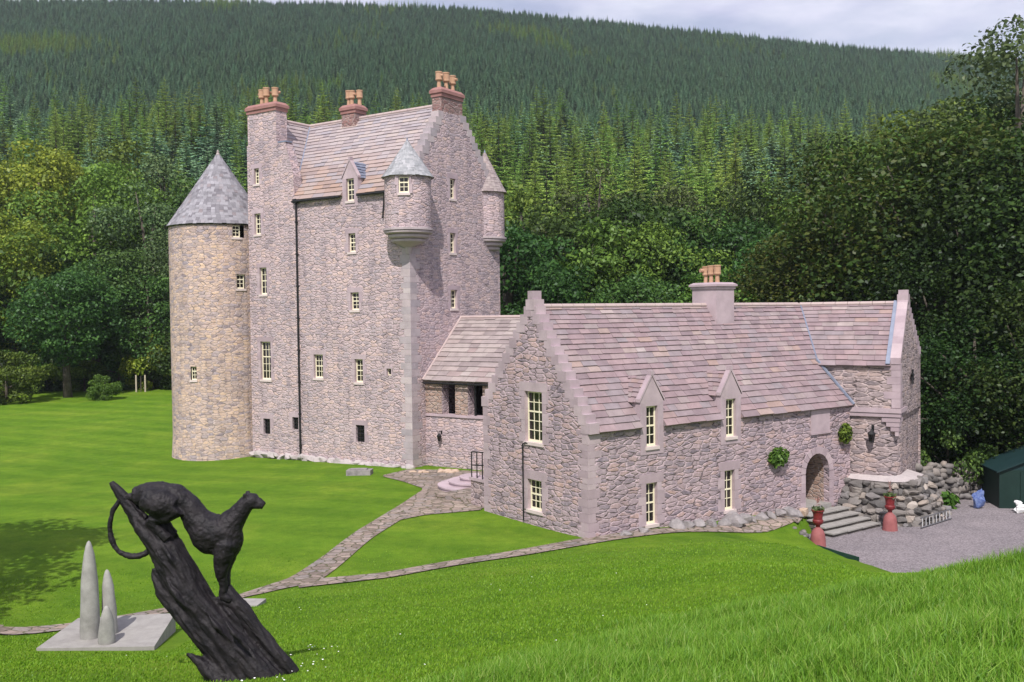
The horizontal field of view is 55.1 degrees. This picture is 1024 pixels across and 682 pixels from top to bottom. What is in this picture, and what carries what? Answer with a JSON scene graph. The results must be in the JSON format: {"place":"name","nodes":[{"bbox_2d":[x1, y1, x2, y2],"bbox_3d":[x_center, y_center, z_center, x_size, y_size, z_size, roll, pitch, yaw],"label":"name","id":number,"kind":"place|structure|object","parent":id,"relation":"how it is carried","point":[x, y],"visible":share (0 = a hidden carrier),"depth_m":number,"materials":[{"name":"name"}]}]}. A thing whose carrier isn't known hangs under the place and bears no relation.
{"place":"outdoors","nodes":[
{"label":"outdoors","id":0,"kind":"place"},
{"bbox_2d":[0,469,483,633],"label":"path","id":1,"kind":"structure","parent":0,"point":[424,501],"depth_m":37.11,"materials":[{"name":"grey stone"}]},
{"bbox_2d":[0,24,555,368],"bbox_3d":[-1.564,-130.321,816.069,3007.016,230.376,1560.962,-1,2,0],"label":"hillside","id":2,"kind":"structure","parent":0,"point":[195,156],"depth_m":210.88,"materials":[{"name":"green plant"}]},
{"bbox_2d":[0,242,70,360],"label":"broadleaf tree","id":3,"kind":"object","parent":2,"relation":"on","point":[4,297],"visible":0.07,"depth_m":105.97,"materials":[{"name":"green plant"}]},
{"bbox_2d":[0,137,104,343],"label":"broadleaf tree","id":4,"kind":"object","parent":2,"relation":"on","point":[36,177],"visible":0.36,"depth_m":118.49,"materials":[{"name":"green plant"}]},
{"bbox_2d":[1,159,173,361],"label":"broadleaf tree","id":5,"kind":"object","parent":2,"relation":"on","point":[74,253],"visible":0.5,"depth_m":113.33,"materials":[{"name":"green plant"}]},
{"bbox_2d":[49,137,181,256],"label":"broadleaf tree","id":6,"kind":"object","parent":2,"relation":"on","point":[117,152],"visible":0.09,"depth_m":129.60,"materials":[{"name":"green plant"}]},
{"bbox_2d":[84,178,175,328],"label":"broadleaf tree","id":7,"kind":"object","parent":2,"relation":"on","point":[151,218],"visible":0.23,"depth_m":109.14,"materials":[{"name":"green plant"}]},
{"bbox_2d":[127,152,191,251],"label":"broadleaf tree","id":8,"kind":"object","parent":2,"relation":"on","point":[161,167],"visible":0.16,"depth_m":126.32,"materials":[{"name":"green plant"}]},
{"bbox_2d":[134,173,199,301],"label":"broadleaf tree","id":9,"kind":"object","parent":2,"relation":"on","point":[177,202],"visible":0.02,"depth_m":116.91,"materials":[{"name":"green plant"}]},
{"bbox_2d":[176,125,197,187],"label":"spruce tree","id":10,"kind":"object","parent":2,"relation":"on","point":[185,160],"visible":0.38,"depth_m":169.76,"materials":[{"name":"green plant"}]},
{"bbox_2d":[0,0,1023,210],"bbox_3d":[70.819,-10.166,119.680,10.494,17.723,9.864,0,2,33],"label":"spruce tree","id":11,"kind":"object","parent":2,"relation":"on","point":[415,88],"depth_m":461.67,"materials":[{"name":"green plant"}]},
{"bbox_2d":[533,146,559,220],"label":"larch tree","id":12,"kind":"object","parent":2,"relation":"on","point":[549,187],"visible":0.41,"depth_m":136.00,"materials":[{"name":"green plant"}]},
{"bbox_2d":[541,135,568,214],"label":"larch tree","id":13,"kind":"object","parent":2,"relation":"on","point":[556,170],"visible":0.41,"depth_m":155.67,"materials":[{"name":"green plant"}]},
{"bbox_2d":[621,133,650,200],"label":"larch tree","id":14,"kind":"object","parent":2,"relation":"on","point":[638,173],"visible":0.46,"depth_m":159.33,"materials":[{"name":"green plant"}]},
{"bbox_2d":[721,137,746,209],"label":"larch tree","id":15,"kind":"object","parent":2,"relation":"on","point":[735,170],"visible":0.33,"depth_m":154.14,"materials":[{"name":"green plant"}]},
{"bbox_2d":[438,473,478,491],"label":"semicircular steps","id":16,"kind":"structure","parent":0,"point":[462,481],"depth_m":44.40,"materials":[{"name":"stone"}]},
{"bbox_2d":[0,0,995,221],"bbox_3d":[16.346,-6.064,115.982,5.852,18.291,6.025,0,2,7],"label":"larch tree","id":17,"kind":"object","parent":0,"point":[768,129],"depth_m":229.28,"materials":[{"name":"green plant"}]},
{"bbox_2d":[0,382,1023,681],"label":"lawn","id":18,"kind":"structure","parent":0,"point":[64,462],"depth_m":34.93,"materials":[{"name":"green plant"}]},
{"bbox_2d":[0,351,49,404],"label":"bush","id":19,"kind":"object","parent":18,"relation":"on","point":[26,379],"visible":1,"depth_m":89.29,"materials":[{"name":"green plant"}]},
{"bbox_2d":[0,229,49,337],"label":"broadleaf tree","id":20,"kind":"object","parent":18,"relation":"on","point":[8,280],"visible":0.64,"depth_m":99.28,"materials":[{"name":"green plant"}]},
{"bbox_2d":[3,351,58,393],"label":"shrub","id":21,"kind":"object","parent":18,"relation":"on","point":[53,371],"visible":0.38,"depth_m":98.55,"materials":[{"name":"green plant"}]},
{"bbox_2d":[0,211,65,360],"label":"broadleaf tree","id":22,"kind":"object","parent":18,"relation":"on","point":[16,227],"visible":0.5,"depth_m":102.31,"materials":[{"name":"green plant"}]},
{"bbox_2d":[33,350,80,391],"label":"shrub","id":23,"kind":"object","parent":18,"relation":"on","point":[57,385],"visible":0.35,"depth_m":100.36,"materials":[{"name":"green plant"}]},
{"bbox_2d":[0,268,127,397],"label":"broadleaf tree","id":24,"kind":"object","parent":18,"relation":"on","point":[64,347],"visible":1,"depth_m":92.09,"materials":[{"name":"green plant"}]},
{"bbox_2d":[56,357,112,391],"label":"shrub","id":25,"kind":"object","parent":18,"relation":"on","point":[75,372],"visible":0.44,"depth_m":99.20,"materials":[{"name":"green plant"}]},
{"bbox_2d":[34,255,153,361],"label":"broadleaf tree","id":26,"kind":"object","parent":18,"relation":"on","point":[90,266],"visible":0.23,"depth_m":100.97,"materials":[{"name":"green plant"}]},
{"bbox_2d":[74,342,124,384],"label":"shrub","id":27,"kind":"object","parent":18,"relation":"on","point":[105,351],"visible":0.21,"depth_m":101.03,"materials":[{"name":"green plant"}]},
{"bbox_2d":[85,374,122,400],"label":"shrub","id":28,"kind":"object","parent":18,"relation":"on","point":[96,392],"visible":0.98,"depth_m":90.55,"materials":[{"name":"green plant"}]},
{"bbox_2d":[36,613,175,650],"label":"stone plinth","id":29,"kind":"structure","parent":18,"relation":"on","point":[145,632],"depth_m":19.56,"materials":[{"name":"grey stone"}]},
{"bbox_2d":[79,541,99,639],"bbox_3d":[-8.378,4.920,19.445,0.376,1.940,0.365,-1,2,0],"label":"standing stone","id":30,"kind":"object","parent":29,"relation":"on","point":[89,612],"visible":0.98,"depth_m":19.32,"materials":[{"name":"grey stone"}]},
{"bbox_2d":[98,606,115,644],"bbox_3d":[-7.902,5.524,19.132,0.325,0.740,0.318,-1,2,0],"label":"standing stone","id":31,"kind":"object","parent":29,"relation":"on","point":[106,633],"visible":1,"depth_m":19.03,"materials":[{"name":"grey stone"}]},
{"bbox_2d":[102,569,117,633],"bbox_3d":[-8.086,5.229,19.701,0.306,1.300,0.298,-1,2,0],"label":"standing stone","id":32,"kind":"object","parent":29,"relation":"on","point":[108,597],"visible":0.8,"depth_m":19.62,"materials":[{"name":"grey stone"}]},
{"bbox_2d":[84,348,139,390],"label":"shrub","id":33,"kind":"object","parent":18,"relation":"on","point":[121,379],"visible":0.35,"depth_m":99.46,"materials":[{"name":"green plant"}]},
{"bbox_2d":[71,247,169,348],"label":"broadleaf tree","id":34,"kind":"object","parent":18,"relation":"on","point":[120,262],"visible":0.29,"depth_m":101.54,"materials":[{"name":"green plant"}]},
{"bbox_2d":[100,274,170,388],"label":"broadleaf tree","id":35,"kind":"object","parent":18,"relation":"on","point":[147,326],"visible":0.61,"depth_m":99.07,"materials":[{"name":"green plant"}]},
{"bbox_2d":[118,333,171,390],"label":"shrub","id":36,"kind":"object","parent":18,"relation":"on","point":[130,364],"visible":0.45,"depth_m":98.70,"materials":[{"name":"green plant"}]},
{"bbox_2d":[127,229,169,335],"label":"broadleaf tree","id":37,"kind":"object","parent":18,"relation":"on","point":[165,256],"visible":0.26,"depth_m":102.41,"materials":[{"name":"green plant"}]},
{"bbox_2d":[126,331,171,389],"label":"shrub","id":38,"kind":"object","parent":18,"relation":"on","point":[166,383],"visible":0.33,"depth_m":98.62,"materials":[{"name":"green plant"}]},
{"bbox_2d":[107,481,298,681],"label":"cheetah sculpture","id":39,"kind":"object","parent":18,"relation":"on","point":[231,637],"visible":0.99,"depth_m":12.42,"materials":[{"name":"black metal"}]},
{"bbox_2d":[166,150,252,460],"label":"round tower","id":40,"kind":"structure","parent":18,"relation":"on","point":[208,241],"depth_m":57.38,"materials":[{"name":"beige stone"}]},
{"bbox_2d":[245,71,506,468],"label":"tower house","id":41,"kind":"structure","parent":18,"relation":"on","point":[376,241],"depth_m":54.02,"materials":[{"name":"stone"}]},
{"bbox_2d":[251,209,263,236],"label":"window","id":42,"kind":"structure","parent":41,"relation":"in","point":[257,229],"depth_m":57.10,"materials":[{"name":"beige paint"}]},
{"bbox_2d":[256,263,269,296],"bbox_3d":[-14.369,-3.548,56.893,1.150,1.933,0.240,0,2,34],"label":"window","id":43,"kind":"structure","parent":41,"relation":"in","point":[263,269],"depth_m":56.99,"materials":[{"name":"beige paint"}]},
{"bbox_2d":[257,337,274,381],"bbox_3d":[-14.243,1.065,56.978,1.420,2.583,0.240,0,2,34],"label":"window","id":44,"kind":"structure","parent":41,"relation":"in","point":[265,353],"depth_m":57.10,"materials":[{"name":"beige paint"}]},
{"bbox_2d":[310,350,326,380],"bbox_3d":[-10.720,1.336,54.612,1.270,1.693,0.240,0,2,34],"label":"window","id":45,"kind":"structure","parent":41,"relation":"in","point":[317,357],"depth_m":54.72,"materials":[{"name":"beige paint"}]},
{"bbox_2d":[344,228,358,253],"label":"window","id":46,"kind":"structure","parent":41,"relation":"in","point":[352,240],"depth_m":53.01,"materials":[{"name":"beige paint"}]},
{"bbox_2d":[347,287,362,311],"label":"window","id":47,"kind":"structure","parent":41,"relation":"in","point":[356,298],"depth_m":53.01,"materials":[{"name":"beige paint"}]},
{"bbox_2d":[351,354,366,384],"bbox_3d":[-8.212,1.535,52.921,1.150,1.633,0.240,0,2,34],"label":"window","id":48,"kind":"structure","parent":41,"relation":"in","point":[359,368],"depth_m":53.02,"materials":[{"name":"beige paint"}]},
{"bbox_2d":[352,420,368,442],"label":"window","id":49,"kind":"structure","parent":41,"relation":"in","point":[359,429],"depth_m":53.08,"materials":[{"name":"grey stone"}]},
{"bbox_2d":[447,228,458,254],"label":"window","id":50,"kind":"structure","parent":41,"relation":"in","point":[453,249],"depth_m":53.83,"materials":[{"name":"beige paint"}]},
{"bbox_2d":[448,285,459,310],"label":"window","id":51,"kind":"structure","parent":41,"relation":"in","point":[453,291],"depth_m":53.93,"materials":[{"name":"beige paint"}]},
{"bbox_2d":[435,488,470,502],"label":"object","id":52,"kind":"structure","parent":18,"relation":"on","point":[462,495],"depth_m":42.28,"materials":[{"name":"grey stone"}]},
{"bbox_2d":[422,315,519,470],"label":"link range","id":53,"kind":"structure","parent":18,"relation":"on","point":[469,354],"depth_m":51.21,"materials":[{"name":"stone"}]},
{"bbox_2d":[469,475,483,507],"bbox_3d":[0.296,6.367,41.754,4.150,1.470,1.410,-2,2,-36],"label":"landing","id":54,"kind":"object","parent":18,"relation":"on","point":[477,491],"visible":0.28,"depth_m":40.69,"materials":[{"name":"stone"}]},
{"bbox_2d":[500,220,590,314],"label":"broadleaf tree","id":55,"kind":"object","parent":18,"relation":"on","point":[512,249],"visible":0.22,"depth_m":75.89,"materials":[{"name":"green plant"}]},
{"bbox_2d":[500,180,595,308],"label":"broadleaf tree","id":56,"kind":"object","parent":18,"relation":"on","point":[520,197],"visible":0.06,"depth_m":97.75,"materials":[{"name":"green plant"}]},
{"bbox_2d":[500,262,606,314],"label":"broadleaf tree","id":57,"kind":"object","parent":18,"relation":"on","point":[561,287],"visible":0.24,"depth_m":71.17,"materials":[{"name":"green plant"}]},
{"bbox_2d":[500,204,614,314],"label":"broadleaf tree","id":58,"kind":"object","parent":18,"relation":"on","point":[555,228],"visible":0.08,"depth_m":81.78,"materials":[{"name":"green plant"}]},
{"bbox_2d":[516,216,668,303],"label":"broadleaf tree","id":59,"kind":"object","parent":18,"relation":"on","point":[591,259],"visible":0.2,"depth_m":77.37,"materials":[{"name":"green plant"}]},
{"bbox_2d":[531,163,656,277],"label":"broadleaf tree","id":60,"kind":"object","parent":18,"relation":"on","point":[599,201],"visible":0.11,"depth_m":92.61,"materials":[{"name":"green plant"}]},
{"bbox_2d":[556,191,712,295],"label":"broadleaf tree","id":61,"kind":"object","parent":18,"relation":"on","point":[623,212],"visible":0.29,"depth_m":82.82,"materials":[{"name":"green plant"}]},
{"bbox_2d":[588,270,689,303],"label":"broadleaf tree","id":62,"kind":"object","parent":18,"relation":"on","point":[634,288],"visible":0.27,"depth_m":71.27,"materials":[{"name":"green plant"}]},
{"bbox_2d":[588,220,738,302],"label":"broadleaf tree","id":63,"kind":"object","parent":18,"relation":"on","point":[663,235],"visible":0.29,"depth_m":78.07,"materials":[{"name":"green plant"}]},
{"bbox_2d":[633,181,715,267],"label":"broadleaf tree","id":64,"kind":"object","parent":18,"relation":"on","point":[667,201],"visible":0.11,"depth_m":94.36,"materials":[{"name":"green plant"}]},
{"bbox_2d":[650,208,751,295],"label":"broadleaf tree","id":65,"kind":"object","parent":18,"relation":"on","point":[700,233],"visible":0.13,"depth_m":81.84,"materials":[{"name":"green plant"}]},
{"bbox_2d":[407,542,1023,681],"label":"long grass","id":66,"kind":"structure","parent":18,"relation":"on","point":[897,644],"depth_m":7.92,"materials":[{"name":"green plant"}]},
{"bbox_2d":[481,265,952,537],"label":"wing","id":67,"kind":"structure","parent":18,"relation":"on","point":[600,419],"depth_m":39.18,"materials":[{"name":"grey stone"}]},
{"bbox_2d":[519,381,548,446],"bbox_3d":[0.868,2.751,37.041,0.240,2.395,1.830,-2,2,-36],"label":"window","id":68,"kind":"structure","parent":67,"relation":"in","point":[534,396],"depth_m":37.19,"materials":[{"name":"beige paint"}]},
{"bbox_2d":[522,469,547,515],"bbox_3d":[0.916,5.710,37.114,0.240,1.635,1.630,-2,2,-36],"label":"window","id":69,"kind":"structure","parent":67,"relation":"in","point":[535,498],"depth_m":37.22,"materials":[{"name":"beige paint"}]},
{"bbox_2d":[638,472,664,528],"bbox_3d":[5.134,5.909,36.430,1.330,2.015,0.240,-2,2,-36],"label":"window","id":70,"kind":"structure","parent":67,"relation":"in","point":[651,517],"depth_m":36.53,"materials":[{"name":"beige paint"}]},
{"bbox_2d":[718,460,740,513],"bbox_3d":[8.575,5.786,38.925,1.340,2.055,0.240,-2,2,-36],"label":"window","id":71,"kind":"structure","parent":67,"relation":"in","point":[729,484],"depth_m":39.04,"materials":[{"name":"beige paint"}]},
{"bbox_2d":[767,447,789,468],"bbox_3d":[10.995,4.795,40.356,1.261,0.913,0.577,-2,2,-36],"label":"wall plant","id":72,"kind":"object","parent":67,"relation":"attached to","point":[780,456],"depth_m":40.18,"materials":[{"name":"green plant"}]},
{"bbox_2d":[671,263,773,302],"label":"broadleaf tree","id":73,"kind":"object","parent":18,"relation":"on","point":[699,276],"visible":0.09,"depth_m":69.19,"materials":[{"name":"green plant"}]},
{"bbox_2d":[690,183,780,277],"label":"broadleaf tree","id":74,"kind":"object","parent":18,"relation":"on","point":[719,219],"visible":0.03,"depth_m":96.76,"materials":[{"name":"green plant"}]},
{"bbox_2d":[672,216,820,293],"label":"broadleaf tree","id":75,"kind":"object","parent":18,"relation":"on","point":[734,236],"visible":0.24,"depth_m":80.11,"materials":[{"name":"green plant"}]},
{"bbox_2d":[719,235,833,301],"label":"broadleaf tree","id":76,"kind":"object","parent":18,"relation":"on","point":[734,268],"visible":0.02,"depth_m":75.06,"materials":[{"name":"green plant"}]},
{"bbox_2d":[699,131,866,248],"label":"broadleaf tree","id":77,"kind":"object","parent":18,"relation":"on","point":[754,204],"visible":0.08,"depth_m":94.02,"materials":[{"name":"green plant"}]},
{"bbox_2d":[719,224,900,302],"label":"broadleaf tree","id":78,"kind":"object","parent":18,"relation":"on","point":[758,278],"visible":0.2,"depth_m":65.86,"materials":[{"name":"green plant"}]},
{"bbox_2d":[761,143,911,288],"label":"broadleaf tree","id":79,"kind":"object","parent":18,"relation":"on","point":[863,152],"visible":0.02,"depth_m":79.52,"materials":[{"name":"green plant"}]},
{"bbox_2d":[766,110,1023,334],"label":"broadleaf tree","id":80,"kind":"object","parent":18,"relation":"on","point":[803,222],"visible":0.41,"depth_m":60.56,"materials":[{"name":"green plant"}]},
{"bbox_2d":[808,498,1023,572],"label":"gravel yard","id":81,"kind":"structure","parent":18,"relation":"on","point":[969,530],"depth_m":38.78,"materials":[{"name":"grey gravel"}]},
{"bbox_2d":[810,509,825,546],"bbox_3d":[11.886,7.257,38.128,0.620,1.420,0.620,-1,2,0],"label":"planter","id":82,"kind":"object","parent":81,"relation":"on","point":[817,537],"visible":0.95,"depth_m":37.95,"materials":[{"name":"red ceramic"}]},
{"bbox_2d":[805,506,880,536],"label":"stone steps","id":83,"kind":"structure","parent":81,"relation":"on","point":[840,520],"depth_m":40.97,"materials":[{"name":"grey stone"}]},
{"bbox_2d":[882,496,897,531],"bbox_3d":[15.688,7.137,40.727,0.620,1.420,0.620,-1,2,0],"label":"planter","id":84,"kind":"object","parent":81,"relation":"on","point":[890,522],"visible":1,"depth_m":40.55,"materials":[{"name":"red ceramic"}]},
{"bbox_2d":[920,417,985,488],"bbox_3d":[21.686,6.071,48.833,4.236,4.532,4.330,1,2,40],"label":"shrub","id":85,"kind":"object","parent":81,"relation":"on","point":[970,458],"visible":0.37,"depth_m":47.45,"materials":[{"name":"green plant"}]},
{"bbox_2d":[962,413,1023,479],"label":"shrub","id":86,"kind":"object","parent":81,"relation":"on","point":[989,453],"visible":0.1,"depth_m":47.96,"materials":[{"name":"green plant"}]},
{"bbox_2d":[980,445,1023,507],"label":"shed","id":87,"kind":"structure","parent":81,"relation":"on","point":[1003,481],"depth_m":44.95,"materials":[{"name":"green paint"}]},
{"bbox_2d":[842,96,1010,222],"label":"broadleaf tree","id":88,"kind":"object","parent":18,"relation":"on","point":[899,123],"visible":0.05,"depth_m":80.34,"materials":[{"name":"green plant"}]},
{"bbox_2d":[836,159,1023,394],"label":"broadleaf tree","id":89,"kind":"object","parent":18,"relation":"on","point":[940,229],"visible":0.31,"depth_m":55.00,"materials":[{"name":"green plant"}]},
{"bbox_2d":[920,392,943,453],"bbox_3d":[19.746,4.351,51.173,4.871,5.099,4.765,-1,2,-6],"label":"shrub","id":90,"kind":"object","parent":18,"relation":"on","point":[925,440],"visible":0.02,"depth_m":49.49,"materials":[{"name":"green plant"}]},
{"bbox_2d":[862,124,1023,258],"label":"broadleaf tree","id":91,"kind":"object","parent":18,"relation":"on","point":[973,143],"depth_m":62.52,"materials":[{"name":"green plant"}]},
{"bbox_2d":[865,234,1023,413],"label":"broadleaf tree","id":92,"kind":"object","parent":18,"relation":"on","point":[909,268],"visible":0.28,"depth_m":53.49,"materials":[{"name":"green plant"}]},
{"bbox_2d":[872,140,1023,289],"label":"broadleaf tree","id":93,"kind":"object","parent":18,"relation":"on","point":[1005,165],"visible":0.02,"depth_m":59.40,"materials":[{"name":"green plant"}]},
{"bbox_2d":[915,460,981,500],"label":"rubble wall","id":94,"kind":"structure","parent":18,"relation":"on","point":[943,479],"depth_m":46.88,"materials":[{"name":"grey stone"}]},
{"bbox_2d":[876,124,1023,321],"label":"broadleaf tree","id":95,"kind":"object","parent":18,"relation":"on","point":[1001,220],"visible":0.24,"depth_m":54.29,"materials":[{"name":"green plant"}]},
{"bbox_2d":[900,14,1023,196],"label":"broadleaf tree","id":96,"kind":"object","parent":18,"relation":"on","point":[989,58],"visible":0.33,"depth_m":65.64,"materials":[{"name":"green plant"}]},
{"bbox_2d":[909,225,1023,433],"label":"broadleaf tree","id":97,"kind":"object","parent":18,"relation":"on","point":[991,288],"visible":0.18,"depth_m":51.70,"materials":[{"name":"green plant"}]},
{"bbox_2d":[919,311,1023,469],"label":"broadleaf tree","id":98,"kind":"object","parent":18,"relation":"on","point":[970,400],"visible":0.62,"depth_m":48.20,"materials":[{"name":"green plant"}]},
{"bbox_2d":[920,285,1023,459],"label":"broadleaf tree","id":99,"kind":"object","parent":18,"relation":"on","point":[1012,379],"visible":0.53,"depth_m":47.36,"materials":[{"name":"green plant"}]},
{"bbox_2d":[939,86,1023,208],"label":"broadleaf tree","id":100,"kind":"object","parent":18,"relation":"on","point":[987,110],"visible":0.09,"depth_m":69.18,"materials":[{"name":"green plant"}]},
{"bbox_2d":[966,292,1023,441],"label":"broadleaf tree","id":101,"kind":"object","parent":18,"relation":"on","point":[987,350],"visible":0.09,"depth_m":49.21,"materials":[{"name":"green plant"}]},
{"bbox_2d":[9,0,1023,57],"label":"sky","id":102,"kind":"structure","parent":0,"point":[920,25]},
{"bbox_2d":[297,516,801,586],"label":"path","id":103,"kind":"structure","parent":0,"point":[770,524],"depth_m":33.35,"materials":[{"name":"grey stone"}]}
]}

